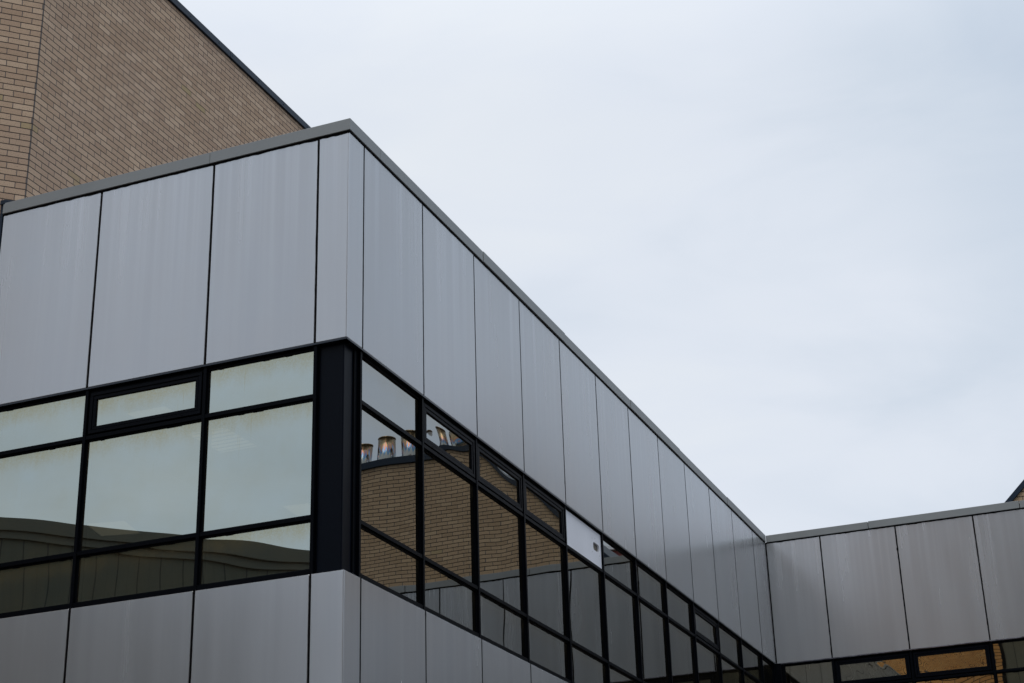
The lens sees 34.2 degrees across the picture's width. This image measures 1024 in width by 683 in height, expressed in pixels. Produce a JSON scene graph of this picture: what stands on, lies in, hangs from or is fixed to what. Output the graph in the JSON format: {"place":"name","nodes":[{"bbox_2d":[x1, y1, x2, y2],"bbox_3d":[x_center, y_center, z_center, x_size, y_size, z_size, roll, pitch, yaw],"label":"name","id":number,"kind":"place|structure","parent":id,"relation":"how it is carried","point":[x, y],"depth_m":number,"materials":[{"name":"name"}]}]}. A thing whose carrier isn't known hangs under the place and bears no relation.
{"place":"outdoors","nodes":[
{"label":"outdoors","id":0,"kind":"place"},
{"bbox_2d":[0,0,310,210],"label":"brick tower","id":1,"kind":"structure","parent":0,"point":[92,90],"depth_m":17.66,"materials":[{"name":"brick"}]},
{"bbox_2d":[0,118,1023,682],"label":"office building","id":2,"kind":"structure","parent":0,"point":[348,400],"depth_m":14.76,"materials":[{"name":"silver metal"}]},
{"bbox_2d":[0,390,90,618],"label":"window","id":3,"kind":"structure","parent":2,"relation":"in","point":[43,442],"depth_m":14.36,"materials":[{"name":"glass"}]},
{"bbox_2d":[72,366,207,607],"bbox_3d":[-3.092,1.231,14.023,1.196,1.947,0.127,-11,-25,20],"label":"window","id":4,"kind":"structure","parent":2,"relation":"in","point":[141,509],"depth_m":13.99,"materials":[{"name":"glass"}]},
{"bbox_2d":[197,345,318,589],"bbox_3d":[-2.051,1.035,13.638,1.057,1.947,0.127,-11,-25,20],"label":"window","id":5,"kind":"structure","parent":2,"relation":"in","point":[259,493],"depth_m":13.60,"materials":[{"name":"glass"}]},
{"bbox_2d":[356,350,422,608],"bbox_3d":[-1.065,1.187,14.067,0.127,1.947,1.200,-11,-25,20],"label":"window","id":6,"kind":"structure","parent":2,"relation":"in","point":[389,556],"depth_m":14.05,"materials":[{"name":"glass"}]},
{"bbox_2d":[420,397,478,637],"bbox_3d":[-0.607,1.611,15.092,0.127,1.947,1.200,-11,-25,20],"label":"window","id":7,"kind":"structure","parent":2,"relation":"in","point":[449,587],"depth_m":15.07,"materials":[{"name":"glass"}]},
{"bbox_2d":[473,437,528,662],"bbox_3d":[-0.149,2.035,16.117,0.127,1.947,1.200,-11,-25,20],"label":"window","id":8,"kind":"structure","parent":2,"relation":"in","point":[501,615],"depth_m":16.10,"materials":[{"name":"glass"}]},
{"bbox_2d":[521,473,571,682],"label":"window","id":9,"kind":"structure","parent":2,"relation":"in","point":[547,647],"depth_m":17.13,"materials":[{"name":"glass"}]},
{"bbox_2d":[563,505,607,682],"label":"window","id":10,"kind":"structure","parent":2,"relation":"in","point":[588,663],"depth_m":18.17,"materials":[{"name":"glass"}]},
{"bbox_2d":[600,533,641,682],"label":"window","id":11,"kind":"structure","parent":2,"relation":"in","point":[618,577],"depth_m":19.24,"materials":[{"name":"glass"}]},
{"bbox_2d":[633,559,669,682],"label":"window","id":12,"kind":"structure","parent":2,"relation":"in","point":[650,599],"depth_m":20.32,"materials":[{"name":"grey glass"}]},
{"bbox_2d":[664,581,696,682],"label":"window","id":13,"kind":"structure","parent":2,"relation":"in","point":[680,635],"depth_m":21.38,"materials":[{"name":"grey glass"}]},
{"bbox_2d":[691,602,720,682],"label":"window","id":14,"kind":"structure","parent":2,"relation":"in","point":[705,629],"depth_m":22.43,"materials":[{"name":"grey glass"}]},
{"bbox_2d":[716,621,742,682],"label":"window","id":15,"kind":"structure","parent":2,"relation":"in","point":[731,669],"depth_m":23.52,"materials":[{"name":"grey glass"}]},
{"bbox_2d":[739,639,762,682],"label":"window","id":16,"kind":"structure","parent":2,"relation":"in","point":[750,659],"depth_m":24.55,"materials":[{"name":"black glass"}]},
{"bbox_2d":[760,654,775,682],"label":"window","id":17,"kind":"structure","parent":2,"relation":"in","point":[768,669],"depth_m":25.50,"materials":[{"name":"black glass"}]},
{"bbox_2d":[782,659,833,682],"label":"window","id":18,"kind":"structure","parent":2,"relation":"in","point":[821,671],"depth_m":25.72,"materials":[{"name":"grey glass"}]},
{"bbox_2d":[832,651,912,682],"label":"window","id":19,"kind":"structure","parent":2,"relation":"in","point":[895,667],"depth_m":25.34,"materials":[{"name":"black glass"}]},
{"bbox_2d":[909,642,994,682],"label":"window","id":20,"kind":"structure","parent":2,"relation":"in","point":[968,663],"depth_m":24.92,"materials":[{"name":"brown glass"}]},
{"bbox_2d":[989,638,1023,682],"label":"window","id":21,"kind":"structure","parent":2,"relation":"in","point":[1007,656],"depth_m":24.64,"materials":[{"name":"grey glass"}]},
{"bbox_2d":[178,0,1023,542],"label":"sky","id":22,"kind":"structure","parent":0,"point":[790,233],"materials":[{"name":"white"}]},
{"bbox_2d":[1004,480,1023,502],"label":"brick gable building","id":23,"kind":"structure","parent":0,"point":[1017,494],"depth_m":28.36,"materials":[{"name":"brown brick"}]}
]}

